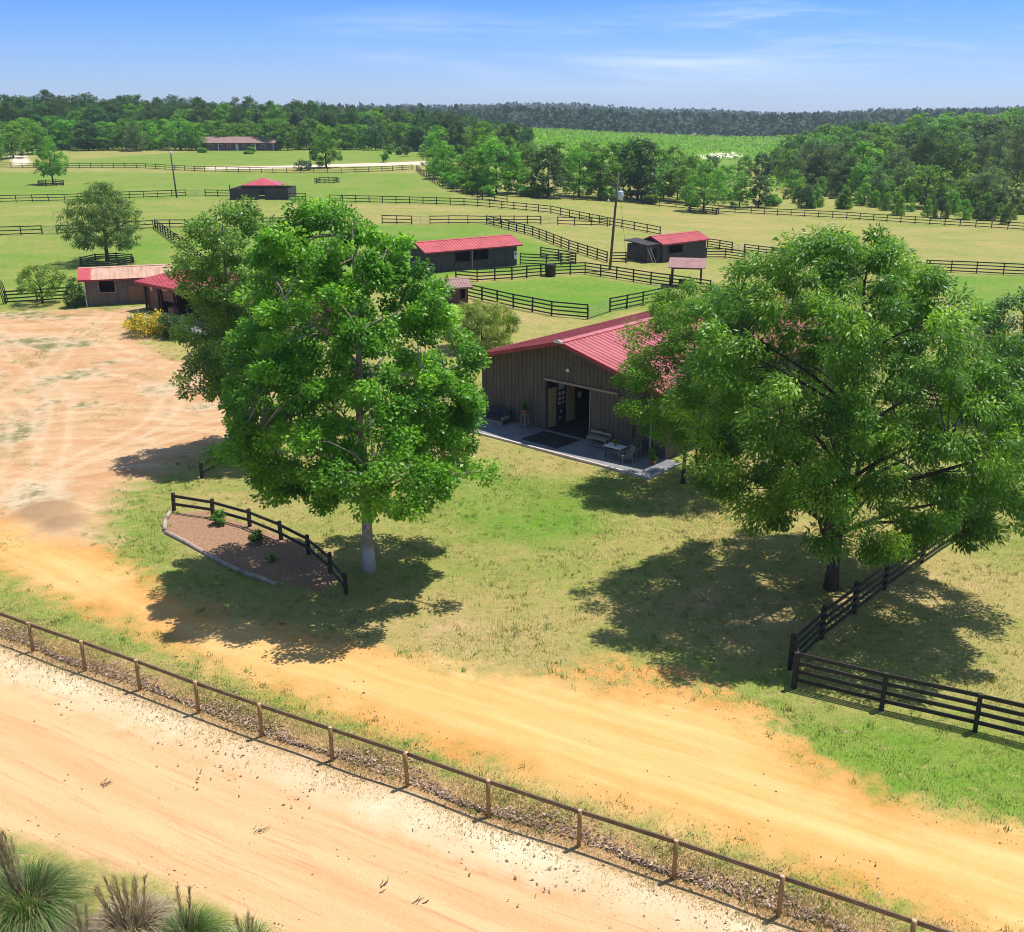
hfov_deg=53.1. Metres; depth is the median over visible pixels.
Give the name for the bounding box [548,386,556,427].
stall door
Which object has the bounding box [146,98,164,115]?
pine tree
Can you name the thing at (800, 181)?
young pine
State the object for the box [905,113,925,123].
broadleaf tree
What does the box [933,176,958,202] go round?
pine tree
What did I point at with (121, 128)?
broadleaf tree
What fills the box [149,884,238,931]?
pampas grass
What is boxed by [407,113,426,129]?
oak tree
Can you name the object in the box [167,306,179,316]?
feed bin
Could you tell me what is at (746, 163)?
broadleaf tree
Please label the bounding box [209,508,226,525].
bed shrub
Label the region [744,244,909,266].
board fence
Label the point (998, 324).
shade tree
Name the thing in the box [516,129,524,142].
oak tree
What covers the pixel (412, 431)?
broadleaf tree
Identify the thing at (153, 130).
broadleaf tree
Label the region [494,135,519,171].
broadleaf tree
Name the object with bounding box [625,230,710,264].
run in shed
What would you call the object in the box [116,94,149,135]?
oak tree
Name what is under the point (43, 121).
oak tree
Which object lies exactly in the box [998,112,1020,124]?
broadleaf tree
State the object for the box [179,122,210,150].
broadleaf tree
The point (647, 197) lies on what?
hedge bush
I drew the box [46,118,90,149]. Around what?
broadleaf tree
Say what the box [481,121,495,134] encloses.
pine tree
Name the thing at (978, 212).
young pine
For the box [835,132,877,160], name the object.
oak tree
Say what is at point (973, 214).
young pine
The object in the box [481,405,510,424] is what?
patio sofa
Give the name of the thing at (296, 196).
board fence
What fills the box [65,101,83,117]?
pine tree
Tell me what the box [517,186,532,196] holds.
hedge bush
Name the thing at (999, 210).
young pine
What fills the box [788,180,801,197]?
young pine
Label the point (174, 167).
board fence
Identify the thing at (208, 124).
broadleaf tree
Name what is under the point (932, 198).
young pine
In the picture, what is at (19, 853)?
pampas grass
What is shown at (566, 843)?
dry grass
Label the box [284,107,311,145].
oak tree
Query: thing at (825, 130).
broadleaf tree
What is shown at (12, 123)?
broadleaf tree
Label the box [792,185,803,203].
young pine
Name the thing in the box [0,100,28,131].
pine tree
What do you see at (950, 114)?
broadleaf tree
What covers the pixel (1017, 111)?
broadleaf tree
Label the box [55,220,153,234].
board fence
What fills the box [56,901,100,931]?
pampas grass
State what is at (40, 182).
ring fence
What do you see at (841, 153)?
pine tree
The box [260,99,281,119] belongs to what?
pine tree
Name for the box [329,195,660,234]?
board fence
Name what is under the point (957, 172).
broadleaf tree
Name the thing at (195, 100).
pine tree
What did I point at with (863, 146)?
broadleaf tree
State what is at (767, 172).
oak tree
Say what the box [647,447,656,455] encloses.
potted plant
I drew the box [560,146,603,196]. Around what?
broadleaf tree
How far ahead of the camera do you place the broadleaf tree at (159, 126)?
379.33 m
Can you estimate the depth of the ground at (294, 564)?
47.07 m
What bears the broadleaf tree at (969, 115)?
on the ground at (294, 564)
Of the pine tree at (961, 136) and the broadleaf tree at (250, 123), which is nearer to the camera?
the pine tree at (961, 136)
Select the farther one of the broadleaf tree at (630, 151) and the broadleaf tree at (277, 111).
the broadleaf tree at (277, 111)
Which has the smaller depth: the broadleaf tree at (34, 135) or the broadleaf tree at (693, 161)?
the broadleaf tree at (693, 161)
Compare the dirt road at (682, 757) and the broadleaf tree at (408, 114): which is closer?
the dirt road at (682, 757)
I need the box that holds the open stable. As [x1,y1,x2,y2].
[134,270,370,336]
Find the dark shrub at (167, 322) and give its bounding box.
[157,312,189,337]
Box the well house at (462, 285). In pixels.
[441,277,472,303]
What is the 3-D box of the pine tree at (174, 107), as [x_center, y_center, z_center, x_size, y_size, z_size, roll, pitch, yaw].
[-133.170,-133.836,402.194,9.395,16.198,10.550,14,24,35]
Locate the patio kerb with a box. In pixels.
[472,431,651,479]
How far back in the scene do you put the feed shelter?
122.22 m
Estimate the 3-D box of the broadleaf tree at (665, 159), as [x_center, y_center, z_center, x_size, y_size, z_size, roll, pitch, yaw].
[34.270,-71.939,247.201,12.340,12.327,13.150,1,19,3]
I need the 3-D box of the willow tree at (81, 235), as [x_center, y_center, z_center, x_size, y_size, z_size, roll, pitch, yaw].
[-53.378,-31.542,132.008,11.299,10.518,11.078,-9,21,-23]
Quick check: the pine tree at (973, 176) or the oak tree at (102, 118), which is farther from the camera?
the oak tree at (102, 118)
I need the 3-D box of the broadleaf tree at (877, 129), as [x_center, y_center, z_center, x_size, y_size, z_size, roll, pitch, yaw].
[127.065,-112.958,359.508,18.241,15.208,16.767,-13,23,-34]
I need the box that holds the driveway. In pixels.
[10,152,428,169]
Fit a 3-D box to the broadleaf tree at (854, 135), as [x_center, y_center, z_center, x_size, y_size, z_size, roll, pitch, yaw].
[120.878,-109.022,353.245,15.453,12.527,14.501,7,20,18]
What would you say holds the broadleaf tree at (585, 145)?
on the ground at (294, 564)
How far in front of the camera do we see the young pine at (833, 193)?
251.41 m
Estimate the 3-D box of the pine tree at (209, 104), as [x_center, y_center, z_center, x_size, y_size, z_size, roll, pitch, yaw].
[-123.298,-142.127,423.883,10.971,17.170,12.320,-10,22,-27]
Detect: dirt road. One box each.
[0,513,1023,931]
[0,645,785,931]
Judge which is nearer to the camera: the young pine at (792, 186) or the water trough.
the water trough
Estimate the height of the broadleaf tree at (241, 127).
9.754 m
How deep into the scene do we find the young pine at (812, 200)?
224.94 m
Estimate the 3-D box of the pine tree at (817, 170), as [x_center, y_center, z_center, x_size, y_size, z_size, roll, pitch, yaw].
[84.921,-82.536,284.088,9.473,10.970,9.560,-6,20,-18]
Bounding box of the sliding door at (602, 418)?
[588,390,633,449]
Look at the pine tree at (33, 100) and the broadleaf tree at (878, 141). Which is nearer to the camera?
the broadleaf tree at (878, 141)
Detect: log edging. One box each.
[162,510,171,531]
[163,530,277,584]
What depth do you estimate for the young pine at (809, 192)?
225.77 m
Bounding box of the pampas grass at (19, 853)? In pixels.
[0,838,39,881]
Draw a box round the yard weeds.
[0,305,275,550]
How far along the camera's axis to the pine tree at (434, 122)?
344.11 m
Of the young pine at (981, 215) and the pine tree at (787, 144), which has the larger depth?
the pine tree at (787, 144)
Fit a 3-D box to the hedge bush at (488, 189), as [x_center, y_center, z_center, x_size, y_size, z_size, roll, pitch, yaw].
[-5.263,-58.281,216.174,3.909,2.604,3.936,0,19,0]
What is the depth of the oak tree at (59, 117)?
383.54 m
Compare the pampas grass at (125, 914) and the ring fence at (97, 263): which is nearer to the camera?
the pampas grass at (125, 914)
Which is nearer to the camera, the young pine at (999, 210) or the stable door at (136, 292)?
the stable door at (136, 292)
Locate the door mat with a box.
[522,431,578,447]
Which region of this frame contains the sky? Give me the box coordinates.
[0,0,1023,113]
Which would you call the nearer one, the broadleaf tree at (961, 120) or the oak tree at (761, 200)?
the oak tree at (761, 200)
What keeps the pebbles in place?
on the ground at (294, 564)
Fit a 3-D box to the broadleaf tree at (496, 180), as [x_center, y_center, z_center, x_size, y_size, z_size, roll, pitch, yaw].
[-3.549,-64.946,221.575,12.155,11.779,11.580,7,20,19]
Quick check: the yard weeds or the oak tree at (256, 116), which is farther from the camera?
the oak tree at (256, 116)
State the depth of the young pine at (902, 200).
210.57 m
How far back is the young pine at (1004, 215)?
193.95 m
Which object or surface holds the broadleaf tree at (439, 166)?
on the ground at (294, 564)
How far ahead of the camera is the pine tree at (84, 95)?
440.65 m
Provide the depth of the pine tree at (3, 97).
444.21 m
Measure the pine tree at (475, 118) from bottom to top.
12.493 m
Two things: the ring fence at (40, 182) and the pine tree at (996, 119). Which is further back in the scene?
the pine tree at (996, 119)
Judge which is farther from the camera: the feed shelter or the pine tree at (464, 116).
the pine tree at (464, 116)
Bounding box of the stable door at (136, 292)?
[128,285,144,303]
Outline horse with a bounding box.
[173,233,186,246]
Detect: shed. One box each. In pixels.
[77,263,173,306]
[229,178,296,199]
[410,234,522,272]
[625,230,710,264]
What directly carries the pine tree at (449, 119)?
on the ground at (294, 564)
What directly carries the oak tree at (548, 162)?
on the ground at (294, 564)
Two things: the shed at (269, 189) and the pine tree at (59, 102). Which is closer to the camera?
the shed at (269, 189)
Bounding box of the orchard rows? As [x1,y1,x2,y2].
[520,127,816,159]
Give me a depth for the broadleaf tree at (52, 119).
375.24 m
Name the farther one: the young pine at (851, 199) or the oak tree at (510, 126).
the oak tree at (510, 126)
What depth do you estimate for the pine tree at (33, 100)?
416.96 m
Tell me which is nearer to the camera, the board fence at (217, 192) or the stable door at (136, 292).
the stable door at (136, 292)
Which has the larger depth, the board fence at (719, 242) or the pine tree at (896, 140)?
the pine tree at (896, 140)
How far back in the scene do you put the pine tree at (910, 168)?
241.19 m
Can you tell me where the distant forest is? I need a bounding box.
[69,101,1023,137]
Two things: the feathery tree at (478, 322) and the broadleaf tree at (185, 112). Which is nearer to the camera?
the feathery tree at (478, 322)
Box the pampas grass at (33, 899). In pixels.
[0,830,110,931]
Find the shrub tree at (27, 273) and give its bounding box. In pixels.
[14,263,66,303]
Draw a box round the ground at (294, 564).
[0,132,1023,931]
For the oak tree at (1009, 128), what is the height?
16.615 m
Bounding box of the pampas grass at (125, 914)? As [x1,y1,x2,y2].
[78,871,197,931]
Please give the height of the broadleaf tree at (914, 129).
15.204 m
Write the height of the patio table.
0.718 m
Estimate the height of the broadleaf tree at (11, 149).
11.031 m
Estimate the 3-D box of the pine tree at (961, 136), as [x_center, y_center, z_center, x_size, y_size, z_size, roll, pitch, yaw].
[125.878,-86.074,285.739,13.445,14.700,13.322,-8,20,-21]
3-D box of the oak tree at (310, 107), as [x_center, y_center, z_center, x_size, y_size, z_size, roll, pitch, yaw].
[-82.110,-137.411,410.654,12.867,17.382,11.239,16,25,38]
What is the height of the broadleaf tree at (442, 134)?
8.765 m
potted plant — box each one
[519,402,532,413]
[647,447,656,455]
[648,455,656,464]
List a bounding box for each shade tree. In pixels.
[659,220,1023,591]
[953,286,1023,412]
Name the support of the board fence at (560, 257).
on the ground at (294, 564)
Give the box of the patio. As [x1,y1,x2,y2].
[476,415,681,477]
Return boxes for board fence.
[0,189,185,201]
[0,225,42,234]
[3,287,68,303]
[10,163,412,172]
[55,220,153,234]
[154,217,297,227]
[154,220,215,264]
[204,189,229,195]
[287,193,305,199]
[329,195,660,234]
[382,215,411,223]
[416,167,507,202]
[430,215,540,223]
[455,262,711,291]
[468,285,588,319]
[486,215,607,262]
[507,190,751,212]
[520,252,576,264]
[540,247,575,261]
[557,216,607,225]
[609,285,673,311]
[612,251,640,262]
[705,248,745,259]
[707,238,732,251]
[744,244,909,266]
[751,207,1023,228]
[787,516,1023,735]
[858,379,1014,415]
[926,259,1023,274]
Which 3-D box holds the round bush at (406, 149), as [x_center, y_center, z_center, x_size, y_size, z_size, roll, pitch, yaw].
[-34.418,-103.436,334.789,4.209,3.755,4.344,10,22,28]
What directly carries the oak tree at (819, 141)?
on the ground at (294, 564)
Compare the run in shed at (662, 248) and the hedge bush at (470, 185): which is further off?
the hedge bush at (470, 185)
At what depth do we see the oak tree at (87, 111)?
384.38 m
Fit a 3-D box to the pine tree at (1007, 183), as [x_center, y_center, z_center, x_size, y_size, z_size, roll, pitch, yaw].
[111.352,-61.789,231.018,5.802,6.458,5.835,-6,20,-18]
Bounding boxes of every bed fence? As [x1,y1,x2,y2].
[171,492,347,594]
[199,455,239,478]
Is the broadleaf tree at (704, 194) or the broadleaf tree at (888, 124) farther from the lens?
the broadleaf tree at (888, 124)
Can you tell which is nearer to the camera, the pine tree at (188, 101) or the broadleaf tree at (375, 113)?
the broadleaf tree at (375, 113)
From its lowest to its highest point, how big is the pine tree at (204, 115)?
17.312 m
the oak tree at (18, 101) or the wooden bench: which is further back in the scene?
the oak tree at (18, 101)
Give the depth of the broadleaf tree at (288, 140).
369.64 m
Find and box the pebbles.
[1,325,1017,931]
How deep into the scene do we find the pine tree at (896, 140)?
328.99 m
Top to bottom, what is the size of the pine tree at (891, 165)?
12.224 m
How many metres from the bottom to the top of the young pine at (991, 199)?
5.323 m
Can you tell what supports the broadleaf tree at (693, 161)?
on the ground at (294, 564)
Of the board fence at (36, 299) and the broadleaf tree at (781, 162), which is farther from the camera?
the broadleaf tree at (781, 162)
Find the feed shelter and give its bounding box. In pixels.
[668,257,706,288]
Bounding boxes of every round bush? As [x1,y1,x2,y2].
[197,147,208,152]
[243,150,254,153]
[293,158,312,169]
[379,150,389,161]
[385,143,394,153]
[395,147,403,154]
[400,144,412,154]
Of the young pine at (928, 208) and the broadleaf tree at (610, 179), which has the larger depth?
the broadleaf tree at (610, 179)
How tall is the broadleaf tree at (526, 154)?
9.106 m
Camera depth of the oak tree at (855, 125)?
394.97 m
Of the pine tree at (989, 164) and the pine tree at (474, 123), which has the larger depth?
the pine tree at (474, 123)
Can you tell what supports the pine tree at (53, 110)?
on the ground at (294, 564)
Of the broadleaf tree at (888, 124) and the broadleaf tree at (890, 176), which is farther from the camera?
the broadleaf tree at (888, 124)
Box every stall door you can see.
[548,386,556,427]
[566,385,574,421]
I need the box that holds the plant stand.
[519,413,529,428]
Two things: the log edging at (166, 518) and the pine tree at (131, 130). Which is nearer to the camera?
the log edging at (166, 518)
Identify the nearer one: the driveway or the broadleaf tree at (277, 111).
the driveway
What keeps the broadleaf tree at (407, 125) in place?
on the ground at (294, 564)
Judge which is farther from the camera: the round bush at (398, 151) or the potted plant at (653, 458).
the round bush at (398, 151)
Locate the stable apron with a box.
[127,312,216,334]
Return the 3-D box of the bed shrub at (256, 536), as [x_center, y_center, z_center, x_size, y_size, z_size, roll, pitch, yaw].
[-12.523,3.446,50.197,0.858,0.731,0.836,-14,23,-35]
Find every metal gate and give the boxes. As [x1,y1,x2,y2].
[412,216,428,220]
[588,300,609,316]
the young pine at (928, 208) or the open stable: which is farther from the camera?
the young pine at (928, 208)
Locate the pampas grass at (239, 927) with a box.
[220,907,289,931]
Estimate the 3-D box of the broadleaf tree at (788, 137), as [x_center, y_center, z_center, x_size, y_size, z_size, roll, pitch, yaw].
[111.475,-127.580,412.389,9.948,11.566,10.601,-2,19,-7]
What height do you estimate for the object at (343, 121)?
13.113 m
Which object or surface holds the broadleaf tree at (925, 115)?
on the ground at (294, 564)
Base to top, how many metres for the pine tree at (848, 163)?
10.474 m
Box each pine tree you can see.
[0,94,9,102]
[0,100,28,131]
[23,95,42,104]
[35,89,65,105]
[36,100,64,128]
[51,98,73,114]
[56,103,70,131]
[61,94,86,118]
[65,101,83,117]
[73,92,98,109]
[80,99,98,113]
[97,98,116,114]
[103,104,115,122]
[110,95,128,124]
[120,116,152,150]
[134,105,161,135]
[145,105,174,142]
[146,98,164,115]
[162,94,182,105]
[166,104,188,144]
[175,97,194,108]
[177,103,192,129]
[186,101,218,131]
[191,96,211,121]
[206,101,219,108]
[219,105,242,119]
[222,107,253,134]
[228,96,240,110]
[237,95,258,112]
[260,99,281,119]
[285,99,307,136]
[302,109,316,142]
[311,107,338,134]
[328,104,343,129]
[343,107,362,145]
[368,106,381,113]
[384,107,395,116]
[384,109,409,135]
[423,118,444,138]
[425,110,442,129]
[436,113,460,137]
[458,112,468,122]
[468,120,480,142]
[471,114,480,122]
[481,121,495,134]
[518,125,533,142]
[781,142,793,151]
[785,156,811,187]
[796,140,833,182]
[802,140,833,184]
[802,150,830,184]
[818,143,842,182]
[824,153,857,192]
[824,159,842,191]
[832,149,857,170]
[832,153,865,193]
[833,141,844,159]
[853,132,885,166]
[863,165,882,197]
[864,166,894,196]
[876,144,913,180]
[880,132,902,162]
[887,157,920,192]
[898,165,920,201]
[900,138,927,180]
[905,118,936,145]
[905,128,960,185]
[921,176,939,201]
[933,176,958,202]
[944,131,985,180]
[955,174,983,206]
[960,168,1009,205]
[967,138,997,179]
[974,117,1010,156]
[975,165,1009,198]
[976,175,998,199]
[977,127,1016,177]
[994,178,1016,204]
[995,117,1023,171]
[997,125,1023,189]
[1015,188,1023,211]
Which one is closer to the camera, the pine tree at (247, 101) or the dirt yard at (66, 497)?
the dirt yard at (66, 497)
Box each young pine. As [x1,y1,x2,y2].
[782,189,789,198]
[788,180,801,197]
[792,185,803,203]
[793,180,803,197]
[796,185,815,208]
[807,184,825,205]
[809,194,816,208]
[814,176,827,193]
[814,187,823,206]
[824,187,829,196]
[828,189,836,198]
[835,181,845,197]
[836,186,851,208]
[836,193,847,208]
[837,192,852,207]
[852,191,860,203]
[855,181,871,205]
[866,190,881,206]
[867,189,881,205]
[876,179,889,200]
[878,187,892,208]
[880,191,893,210]
[888,179,897,197]
[890,192,902,214]
[895,196,906,215]
[906,195,915,211]
[920,198,933,216]
[923,195,937,212]
[931,196,951,218]
[932,192,948,209]
[944,191,962,213]
[953,198,971,218]
[969,197,979,211]
[971,191,994,216]
[972,207,978,218]
[974,205,984,218]
[977,210,984,219]
[982,195,999,220]
[991,188,1003,205]
[994,208,1006,220]
[995,190,1009,207]
[1000,206,1011,223]
[1006,202,1014,216]
[1009,209,1017,219]
[1010,189,1023,211]
[1016,203,1023,214]
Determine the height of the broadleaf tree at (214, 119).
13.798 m
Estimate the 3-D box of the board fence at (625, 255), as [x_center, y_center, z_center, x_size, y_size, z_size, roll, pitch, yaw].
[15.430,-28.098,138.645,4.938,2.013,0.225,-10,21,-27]
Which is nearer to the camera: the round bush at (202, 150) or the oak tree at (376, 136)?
the round bush at (202, 150)
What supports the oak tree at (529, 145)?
on the ground at (294, 564)
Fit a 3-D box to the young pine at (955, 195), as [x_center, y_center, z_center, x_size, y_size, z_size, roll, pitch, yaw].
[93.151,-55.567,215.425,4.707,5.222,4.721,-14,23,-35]
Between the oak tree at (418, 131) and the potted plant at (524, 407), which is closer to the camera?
the potted plant at (524, 407)
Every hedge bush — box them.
[426,156,445,170]
[426,164,441,175]
[439,171,454,182]
[443,174,465,188]
[461,181,479,193]
[478,184,495,196]
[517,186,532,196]
[525,183,547,196]
[596,184,618,200]
[639,191,658,203]
[763,193,782,205]
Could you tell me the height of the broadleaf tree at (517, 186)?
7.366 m
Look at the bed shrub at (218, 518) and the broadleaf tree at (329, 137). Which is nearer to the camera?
the bed shrub at (218, 518)
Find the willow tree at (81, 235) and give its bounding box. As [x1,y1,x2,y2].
[52,180,146,260]
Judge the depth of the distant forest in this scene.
875.10 m
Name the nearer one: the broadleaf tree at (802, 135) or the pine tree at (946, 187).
the pine tree at (946, 187)
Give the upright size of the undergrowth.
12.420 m
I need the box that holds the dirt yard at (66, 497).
[0,306,281,544]
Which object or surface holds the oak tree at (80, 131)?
on the ground at (294, 564)
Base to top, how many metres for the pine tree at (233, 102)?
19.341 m
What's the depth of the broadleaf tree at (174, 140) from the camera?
370.73 m
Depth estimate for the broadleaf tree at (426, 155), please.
278.75 m
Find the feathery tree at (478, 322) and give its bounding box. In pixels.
[440,298,521,349]
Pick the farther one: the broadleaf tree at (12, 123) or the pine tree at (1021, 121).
the broadleaf tree at (12, 123)
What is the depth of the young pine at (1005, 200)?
217.52 m
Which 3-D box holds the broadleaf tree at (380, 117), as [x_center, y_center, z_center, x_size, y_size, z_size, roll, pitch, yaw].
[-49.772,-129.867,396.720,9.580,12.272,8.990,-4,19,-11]
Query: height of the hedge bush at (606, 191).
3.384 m
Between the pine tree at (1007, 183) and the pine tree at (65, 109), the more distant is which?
the pine tree at (65, 109)
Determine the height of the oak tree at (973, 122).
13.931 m
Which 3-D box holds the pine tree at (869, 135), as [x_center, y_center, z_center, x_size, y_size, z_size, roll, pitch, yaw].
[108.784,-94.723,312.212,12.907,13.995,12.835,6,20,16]
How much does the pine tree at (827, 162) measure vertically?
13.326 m
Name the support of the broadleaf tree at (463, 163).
on the ground at (294, 564)
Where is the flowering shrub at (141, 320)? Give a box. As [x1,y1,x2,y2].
[119,308,168,337]
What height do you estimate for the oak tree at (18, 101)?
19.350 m
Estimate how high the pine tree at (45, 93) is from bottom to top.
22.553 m
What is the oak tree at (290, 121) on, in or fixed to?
on the ground at (294, 564)
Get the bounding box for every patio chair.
[617,444,635,463]
[626,437,642,457]
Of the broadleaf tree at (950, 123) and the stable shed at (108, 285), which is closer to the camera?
the stable shed at (108, 285)
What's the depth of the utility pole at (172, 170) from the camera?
211.35 m
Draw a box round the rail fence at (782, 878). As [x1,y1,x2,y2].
[0,612,953,931]
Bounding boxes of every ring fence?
[37,179,63,186]
[79,252,133,266]
[314,177,338,182]
[687,206,718,214]
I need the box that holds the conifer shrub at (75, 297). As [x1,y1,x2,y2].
[61,276,86,307]
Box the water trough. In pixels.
[545,263,555,276]
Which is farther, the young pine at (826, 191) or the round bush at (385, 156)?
the round bush at (385, 156)
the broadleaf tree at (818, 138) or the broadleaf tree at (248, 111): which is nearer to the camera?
the broadleaf tree at (818, 138)
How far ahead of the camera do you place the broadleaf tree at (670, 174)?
231.94 m
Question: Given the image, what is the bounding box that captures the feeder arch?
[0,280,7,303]
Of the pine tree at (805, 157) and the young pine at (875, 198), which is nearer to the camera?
the young pine at (875, 198)
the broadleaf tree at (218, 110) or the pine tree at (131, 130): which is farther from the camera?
the broadleaf tree at (218, 110)
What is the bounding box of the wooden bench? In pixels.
[586,429,610,449]
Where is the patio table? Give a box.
[603,442,626,456]
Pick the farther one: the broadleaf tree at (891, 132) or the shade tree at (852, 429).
the broadleaf tree at (891, 132)
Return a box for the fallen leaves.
[0,608,893,931]
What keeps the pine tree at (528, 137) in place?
on the ground at (294, 564)
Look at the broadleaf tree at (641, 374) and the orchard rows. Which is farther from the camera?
the orchard rows
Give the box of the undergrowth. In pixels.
[6,137,1023,192]
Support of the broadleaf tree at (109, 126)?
on the ground at (294, 564)
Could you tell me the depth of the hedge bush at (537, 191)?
218.03 m
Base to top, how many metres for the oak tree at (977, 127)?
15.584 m
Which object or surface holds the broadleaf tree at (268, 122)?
on the ground at (294, 564)
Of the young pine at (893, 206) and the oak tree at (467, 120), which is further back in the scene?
the oak tree at (467, 120)
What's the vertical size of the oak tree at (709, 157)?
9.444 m
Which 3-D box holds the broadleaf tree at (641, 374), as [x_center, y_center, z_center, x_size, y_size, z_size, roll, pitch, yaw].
[9.916,-4.458,56.331,9.097,12.019,8.576,0,19,0]
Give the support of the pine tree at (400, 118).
on the ground at (294, 564)
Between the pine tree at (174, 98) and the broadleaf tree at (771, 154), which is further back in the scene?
the pine tree at (174, 98)
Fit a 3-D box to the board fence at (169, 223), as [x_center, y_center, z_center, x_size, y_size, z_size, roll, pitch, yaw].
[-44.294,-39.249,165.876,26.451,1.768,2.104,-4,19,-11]
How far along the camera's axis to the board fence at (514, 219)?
170.91 m
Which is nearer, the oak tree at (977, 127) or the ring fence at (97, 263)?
the ring fence at (97, 263)
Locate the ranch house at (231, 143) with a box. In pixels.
[198,135,281,150]
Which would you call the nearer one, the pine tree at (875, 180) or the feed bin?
the feed bin
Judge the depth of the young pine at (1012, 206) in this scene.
207.06 m
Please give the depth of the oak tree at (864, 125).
398.92 m
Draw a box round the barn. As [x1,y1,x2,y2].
[482,291,844,458]
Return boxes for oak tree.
[4,95,37,137]
[5,96,38,119]
[18,114,59,149]
[20,97,51,134]
[38,96,68,140]
[54,115,73,148]
[67,120,103,150]
[79,107,112,145]
[81,103,112,147]
[106,103,131,146]
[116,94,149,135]
[249,104,281,135]
[279,106,297,137]
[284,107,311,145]
[299,101,320,143]
[306,100,331,135]
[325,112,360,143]
[354,107,371,132]
[356,114,378,147]
[361,122,384,149]
[379,108,391,128]
[401,123,426,150]
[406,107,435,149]
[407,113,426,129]
[443,120,472,156]
[463,115,480,127]
[496,120,527,161]
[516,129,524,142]
[520,140,537,160]
[521,144,573,196]
[614,135,668,199]
[696,155,725,189]
[745,175,775,206]
[750,152,774,180]
[764,151,790,179]
[781,143,807,169]
[786,134,816,154]
[808,140,835,168]
[830,134,847,148]
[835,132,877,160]
[843,121,860,136]
[852,118,870,136]
[883,125,936,168]
[949,128,988,165]
[959,120,982,133]
[964,119,1001,162]
[983,117,1023,166]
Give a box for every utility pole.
[167,142,177,197]
[607,172,626,268]
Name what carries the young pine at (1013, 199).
on the ground at (294, 564)
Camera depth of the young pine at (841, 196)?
224.24 m
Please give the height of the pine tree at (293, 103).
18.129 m
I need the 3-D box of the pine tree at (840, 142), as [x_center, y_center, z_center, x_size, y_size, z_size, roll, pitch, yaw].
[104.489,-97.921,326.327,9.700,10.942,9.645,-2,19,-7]
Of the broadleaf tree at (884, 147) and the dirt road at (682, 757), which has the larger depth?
the broadleaf tree at (884, 147)
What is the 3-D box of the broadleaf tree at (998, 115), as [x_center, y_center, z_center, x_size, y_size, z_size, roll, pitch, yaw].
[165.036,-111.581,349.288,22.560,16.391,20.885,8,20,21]
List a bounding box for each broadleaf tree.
[0,117,40,146]
[0,122,32,157]
[0,133,6,157]
[12,117,57,152]
[31,136,69,182]
[41,115,68,148]
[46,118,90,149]
[64,107,88,145]
[87,121,124,149]
[111,118,141,149]
[120,119,165,149]
[122,102,151,139]
[145,118,178,148]
[158,118,201,149]
[162,193,313,402]
[168,108,205,141]
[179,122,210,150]
[196,119,236,138]
[199,194,506,573]
[201,111,224,136]
[207,102,240,136]
[214,122,253,136]
[235,119,263,136]
[246,107,263,133]
[252,118,287,147]
[260,103,289,141]
[275,121,301,149]
[295,118,324,147]
[308,125,337,147]
[310,123,342,167]
[329,123,361,148]
[347,124,370,148]
[354,111,390,135]
[375,114,391,143]
[383,122,411,148]
[394,112,414,145]
[400,123,425,145]
[418,129,453,153]
[420,150,442,166]
[425,124,444,145]
[425,141,461,176]
[435,130,463,156]
[442,155,472,182]
[454,147,493,188]
[457,121,498,155]
[471,133,503,169]
[471,137,525,192]
[487,124,518,137]
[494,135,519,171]
[499,159,532,192]
[513,143,538,175]
[545,140,582,178]
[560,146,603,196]
[575,146,625,198]
[576,140,602,173]
[603,140,635,187]
[609,275,772,483]
[614,138,642,165]
[631,142,679,193]
[649,164,677,198]
[658,145,688,175]
[660,165,692,200]
[675,160,735,210]
[676,154,704,183]
[706,163,744,198]
[724,173,756,205]
[734,155,755,176]
[769,146,784,166]
[773,149,800,181]
[779,134,792,148]
[782,169,806,192]
[790,130,813,143]
[798,137,831,150]
[801,164,813,183]
[804,132,828,142]
[810,123,841,139]
[819,134,843,154]
[829,125,855,141]
[844,131,867,152]
[844,162,875,195]
[845,141,893,186]
[858,136,897,176]
[865,122,893,142]
[873,137,895,168]
[881,121,900,128]
[881,127,898,147]
[884,165,916,190]
[890,121,921,143]
[894,164,955,206]
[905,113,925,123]
[908,112,938,128]
[921,138,980,186]
[927,116,956,139]
[935,111,959,131]
[935,124,962,164]
[941,114,972,131]
[948,178,980,206]
[956,111,984,127]
[963,114,1020,150]
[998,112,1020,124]
[1002,106,1023,118]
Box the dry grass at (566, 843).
[0,595,1022,931]
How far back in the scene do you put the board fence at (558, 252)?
137.01 m
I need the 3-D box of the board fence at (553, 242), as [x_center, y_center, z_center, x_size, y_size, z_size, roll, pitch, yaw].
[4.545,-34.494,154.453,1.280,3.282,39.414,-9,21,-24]
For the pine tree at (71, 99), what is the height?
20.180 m
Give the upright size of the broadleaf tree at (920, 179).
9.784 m
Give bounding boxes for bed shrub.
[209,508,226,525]
[247,528,263,541]
[265,553,276,561]
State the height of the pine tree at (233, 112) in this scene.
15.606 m
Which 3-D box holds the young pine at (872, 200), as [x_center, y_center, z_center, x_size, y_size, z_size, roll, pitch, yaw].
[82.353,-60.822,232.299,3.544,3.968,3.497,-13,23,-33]
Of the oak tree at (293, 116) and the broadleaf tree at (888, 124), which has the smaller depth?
the oak tree at (293, 116)
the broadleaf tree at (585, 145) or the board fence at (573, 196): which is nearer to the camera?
the board fence at (573, 196)
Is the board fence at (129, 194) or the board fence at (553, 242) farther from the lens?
the board fence at (129, 194)
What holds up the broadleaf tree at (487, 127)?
on the ground at (294, 564)
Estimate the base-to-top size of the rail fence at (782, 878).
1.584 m

